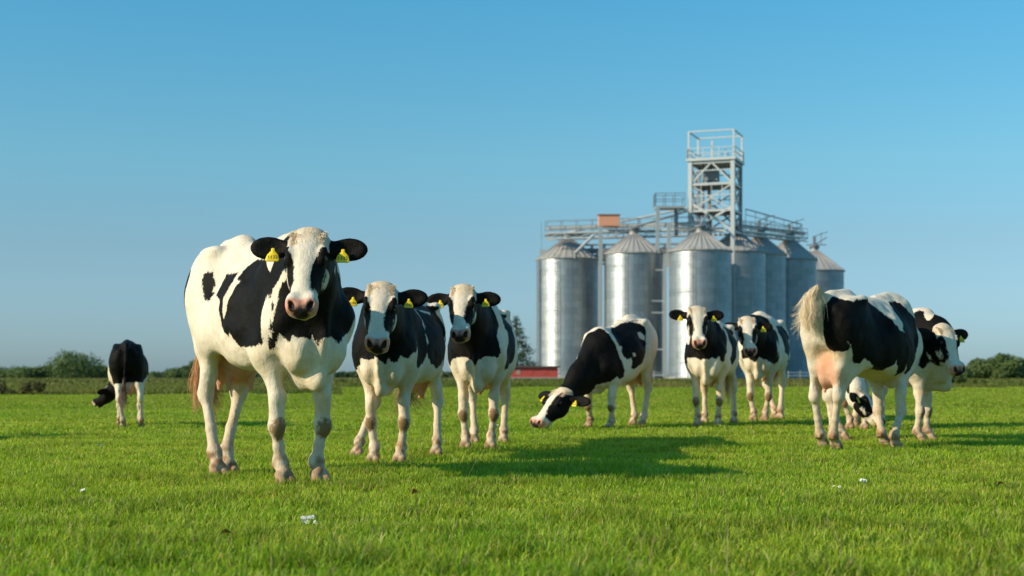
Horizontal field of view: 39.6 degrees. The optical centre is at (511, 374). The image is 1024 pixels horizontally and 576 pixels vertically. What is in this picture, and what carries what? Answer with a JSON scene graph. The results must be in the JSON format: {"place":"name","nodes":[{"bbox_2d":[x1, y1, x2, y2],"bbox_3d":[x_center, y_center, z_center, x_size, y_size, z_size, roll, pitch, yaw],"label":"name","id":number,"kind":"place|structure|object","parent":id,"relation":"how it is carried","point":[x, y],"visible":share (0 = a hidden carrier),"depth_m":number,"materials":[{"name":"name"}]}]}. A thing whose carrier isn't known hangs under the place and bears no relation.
{"place":"outdoors","nodes":[
{"label":"outdoors","id":0,"kind":"place"},
{"bbox_2d":[0,377,1023,394],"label":"rough grass","id":1,"kind":"structure","parent":0,"point":[95,386],"depth_m":77.90,"materials":[{"name":"green plant"}]},
{"bbox_2d":[0,376,1023,575],"bbox_3d":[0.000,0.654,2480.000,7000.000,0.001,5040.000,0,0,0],"label":"ground","id":2,"kind":"structure","parent":0,"point":[483,468],"depth_m":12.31,"materials":[{"name":"green plant"}]},
{"bbox_2d":[0,365,27,377],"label":"tree","id":3,"kind":"object","parent":2,"relation":"on","point":[3,372],"visible":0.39,"depth_m":297.82,"materials":[{"name":"green plant"}]},
{"bbox_2d":[0,381,46,394],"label":"reed bush","id":4,"kind":"object","parent":2,"relation":"on","point":[37,386],"visible":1,"depth_m":46.35,"materials":[{"name":"green plant"}]},
{"bbox_2d":[7,365,52,377],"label":"tree","id":5,"kind":"object","parent":2,"relation":"on","point":[32,372],"visible":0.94,"depth_m":278.74,"materials":[{"name":"green plant"}]},
{"bbox_2d":[42,364,58,377],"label":"tree","id":6,"kind":"object","parent":2,"relation":"on","point":[50,370],"visible":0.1,"depth_m":289.52,"materials":[{"name":"green plant"}]},
{"bbox_2d":[43,349,104,377],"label":"tree","id":7,"kind":"object","parent":2,"relation":"on","point":[68,365],"visible":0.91,"depth_m":267.79,"materials":[{"name":"green plant"}]},
{"bbox_2d":[86,365,107,377],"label":"tree","id":8,"kind":"object","parent":2,"relation":"on","point":[104,370],"visible":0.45,"depth_m":283.50,"materials":[{"name":"green plant"}]},
{"bbox_2d":[92,339,148,426],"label":"cow","id":9,"kind":"object","parent":2,"relation":"on","point":[128,369],"visible":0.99,"depth_m":17.25},
{"bbox_2d":[148,372,162,377],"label":"tree","id":10,"kind":"object","parent":2,"relation":"on","point":[154,375],"visible":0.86,"depth_m":298.01,"materials":[{"name":"green plant"}]},
{"bbox_2d":[162,367,183,377],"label":"tree","id":11,"kind":"object","parent":2,"relation":"on","point":[174,373],"visible":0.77,"depth_m":282.90,"materials":[{"name":"green plant"}]},
{"bbox_2d":[181,359,195,377],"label":"tree","id":12,"kind":"object","parent":2,"relation":"on","point":[186,371],"visible":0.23,"depth_m":273.51,"materials":[{"name":"green plant"}]},
{"bbox_2d":[221,529,235,533],"bbox_3d":[-1.071,0.595,5.355,0.054,0.032,0.042,0,0,31],"label":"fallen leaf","id":13,"kind":"object","parent":2,"relation":"on","point":[225,530],"visible":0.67,"depth_m":5.35,"materials":[{"name":"green plant"}]},
{"bbox_2d":[61,364,453,377],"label":"woodland","id":14,"kind":"object","parent":2,"relation":"on","point":[354,374],"visible":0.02,"depth_m":345.07,"materials":[{"name":"green plant"}]},
{"bbox_2d":[184,227,367,483],"bbox_3d":[-1.484,-0.125,8.775,0.693,1.572,2.280,0,0,-27],"label":"cow","id":15,"kind":"object","parent":2,"relation":"on","point":[273,312],"visible":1,"depth_m":8.36},
{"bbox_2d":[301,515,316,527],"bbox_3d":[-0.855,0.621,5.985,0.068,0.060,0.047,0,0,9],"label":"white flower","id":16,"kind":"object","parent":2,"relation":"on","point":[304,518],"visible":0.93,"depth_m":5.99,"materials":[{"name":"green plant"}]},
{"bbox_2d":[342,281,445,464],"bbox_3d":[-0.884,0.001,10.782,0.757,1.316,2.359,0,0,-2],"label":"cow","id":17,"kind":"object","parent":2,"relation":"on","point":[399,340],"visible":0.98,"depth_m":10.37},
{"bbox_2d":[427,284,517,449],"bbox_3d":[-0.285,-0.046,12.551,0.638,1.410,2.308,0,0,7],"label":"cow","id":18,"kind":"object","parent":2,"relation":"on","point":[482,350],"visible":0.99,"depth_m":12.07},
{"bbox_2d":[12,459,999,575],"bbox_3d":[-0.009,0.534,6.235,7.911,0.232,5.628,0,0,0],"label":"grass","id":19,"kind":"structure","parent":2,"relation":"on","point":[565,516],"depth_m":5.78,"materials":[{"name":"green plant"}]},
{"bbox_2d":[511,316,539,365],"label":"pine tree","id":20,"kind":"object","parent":2,"relation":"on","point":[521,356],"visible":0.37,"depth_m":213.46,"materials":[{"name":"green plant"}]},
{"bbox_2d":[511,366,559,378],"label":"red shed","id":21,"kind":"structure","parent":2,"relation":"on","point":[539,372],"depth_m":186.00,"materials":[{"name":"metal"}]},
{"bbox_2d":[537,260,538,365],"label":"edge post","id":22,"kind":"object","parent":2,"relation":"on","point":[538,312],"visible":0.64,"depth_m":233.43,"materials":[{"name":"grey metal"}]},
{"bbox_2d":[535,235,597,378],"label":"grain silo","id":23,"kind":"object","parent":2,"relation":"on","point":[568,301],"visible":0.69,"depth_m":231.54,"materials":[{"name":"metal"}]},
{"bbox_2d":[540,222,545,254],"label":"antenna mast","id":24,"kind":"object","parent":23,"relation":"on","point":[542,251],"visible":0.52,"depth_m":235.88,"materials":[{"name":"grey metal"}]},
{"bbox_2d":[530,314,657,429],"bbox_3d":[1.023,-0.054,17.405,0.870,1.426,2.357,0,0,32],"label":"cow","id":25,"kind":"object","parent":2,"relation":"on","point":[615,355],"visible":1,"depth_m":17.17},
{"bbox_2d":[598,226,602,326],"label":"support post","id":26,"kind":"object","parent":2,"relation":"on","point":[600,275],"visible":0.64,"depth_m":224.69,"materials":[{"name":"grey metal"}]},
{"bbox_2d":[580,243,677,264],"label":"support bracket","id":27,"kind":"object","parent":2,"relation":"on","point":[591,249],"visible":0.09,"depth_m":237.39,"materials":[{"name":"grey metal"}]},
{"bbox_2d":[603,227,663,378],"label":"grain silo","id":28,"kind":"object","parent":2,"relation":"on","point":[633,277],"visible":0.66,"depth_m":222.36,"materials":[{"name":"metal"}]},
{"bbox_2d":[654,193,686,250],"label":"side platform","id":29,"kind":"structure","parent":28,"relation":"on","point":[676,209],"depth_m":223.41,"materials":[{"name":"grey metal"}]},
{"bbox_2d":[567,129,744,322],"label":"lattice tower","id":30,"kind":"structure","parent":2,"relation":"on","point":[710,176],"depth_m":226.68,"materials":[{"name":"grey metal"}]},
{"bbox_2d":[544,216,723,240],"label":"conveyor gallery","id":31,"kind":"object","parent":30,"relation":"attached to","point":[683,227],"visible":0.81,"depth_m":229.88,"materials":[{"name":"grey metal"}]},
{"bbox_2d":[574,234,594,258],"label":"grain pipe","id":32,"kind":"object","parent":31,"relation":"attached to","point":[592,236],"visible":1,"depth_m":228.47,"materials":[{"name":"grey metal"}]},
{"bbox_2d":[597,214,619,238],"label":"orange box","id":33,"kind":"object","parent":31,"relation":"attached to","point":[608,220],"visible":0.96,"depth_m":225.80,"materials":[{"name":"orange metal"}]},
{"bbox_2d":[652,254,666,377],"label":"support post","id":34,"kind":"object","parent":2,"relation":"on","point":[664,300],"visible":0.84,"depth_m":219.25,"materials":[{"name":"grey metal"}]},
{"bbox_2d":[653,371,687,378],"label":"rail fence","id":35,"kind":"object","parent":2,"relation":"on","point":[665,372],"visible":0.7,"depth_m":204.96,"materials":[{"name":"white metal"}]},
{"bbox_2d":[667,224,732,378],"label":"grain silo","id":36,"kind":"object","parent":2,"relation":"on","point":[700,266],"visible":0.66,"depth_m":215.33,"materials":[{"name":"metal"}]},
{"bbox_2d":[667,223,670,266],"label":"support post","id":37,"kind":"object","parent":36,"relation":"on","point":[668,236],"visible":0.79,"depth_m":221.50,"materials":[{"name":"grey metal"}]},
{"bbox_2d":[669,306,738,426],"bbox_3d":[2.493,-0.090,18.071,0.738,1.497,2.468,0,0,14],"label":"cow","id":38,"kind":"object","parent":2,"relation":"on","point":[711,355],"visible":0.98,"depth_m":17.62},
{"bbox_2d":[720,226,766,378],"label":"grain silo","id":39,"kind":"object","parent":2,"relation":"on","point":[750,276],"visible":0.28,"depth_m":226.57,"materials":[{"name":"metal"}]},
{"bbox_2d":[725,311,789,421],"bbox_3d":[3.486,-0.113,20.023,0.767,1.549,2.799,0,0,16],"label":"cow","id":40,"kind":"object","parent":2,"relation":"on","point":[764,348],"visible":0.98,"depth_m":19.64},
{"bbox_2d":[750,215,787,377],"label":"grain silo","id":41,"kind":"object","parent":2,"relation":"on","point":[776,282],"visible":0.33,"depth_m":237.38,"materials":[{"name":"metal"}]},
{"bbox_2d":[729,220,807,242],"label":"conveyor gallery","id":42,"kind":"object","parent":41,"relation":"on","point":[747,233],"visible":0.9,"depth_m":243.25,"materials":[{"name":"grey metal"}]},
{"bbox_2d":[745,209,801,237],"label":"railing","id":43,"kind":"object","parent":42,"relation":"attached to","point":[771,221],"visible":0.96,"depth_m":243.46,"materials":[{"name":"grey metal"}]},
{"bbox_2d":[778,219,817,378],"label":"grain silo","id":44,"kind":"object","parent":2,"relation":"on","point":[801,270],"visible":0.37,"depth_m":244.45,"materials":[{"name":"metal"}]},
{"bbox_2d":[788,371,809,377],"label":"rail fence","id":45,"kind":"object","parent":2,"relation":"on","point":[799,372],"visible":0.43,"depth_m":204.96,"materials":[{"name":"grey metal"}]},
{"bbox_2d":[806,231,844,292],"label":"grain silo","id":46,"kind":"object","parent":2,"relation":"on","point":[830,274],"visible":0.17,"depth_m":263.68,"materials":[{"name":"metal"}]},
{"bbox_2d":[792,285,922,449],"bbox_3d":[3.244,-0.051,12.770,0.758,1.420,2.519,0,0,32],"label":"cow","id":47,"kind":"object","parent":2,"relation":"on","point":[847,336],"visible":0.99,"depth_m":12.17},
{"bbox_2d":[841,377,887,429],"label":"cow","id":48,"kind":"object","parent":2,"relation":"on","point":[858,399],"visible":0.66,"depth_m":16.25},
{"bbox_2d":[822,307,967,440],"bbox_3d":[3.618,0.003,13.785,1.554,1.310,0.788,0,0,24],"label":"cow","id":49,"kind":"object","parent":2,"relation":"on","point":[940,365],"visible":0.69,"depth_m":13.50},
{"bbox_2d":[960,367,972,378],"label":"tree","id":50,"kind":"object","parent":2,"relation":"on","point":[966,374],"visible":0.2,"depth_m":213.51,"materials":[{"name":"green plant"}]},
{"bbox_2d":[952,377,987,383],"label":"hedge shrub","id":51,"kind":"object","parent":2,"relation":"on","point":[957,379],"visible":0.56,"depth_m":84.55,"materials":[{"name":"green plant"}]},
{"bbox_2d":[966,358,992,378],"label":"tree","id":52,"kind":"object","parent":2,"relation":"on","point":[976,368],"visible":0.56,"depth_m":232.74,"materials":[{"name":"green plant"}]},
{"bbox_2d":[981,353,1023,378],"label":"tree","id":53,"kind":"object","parent":2,"relation":"on","point":[1003,365],"visible":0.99,"depth_m":228.37,"materials":[{"name":"green plant"}]},
{"bbox_2d":[0,0,1023,374],"label":"sky","id":54,"kind":"structure","parent":0,"point":[138,138],"materials":[{"name":"blue"}]}
]}

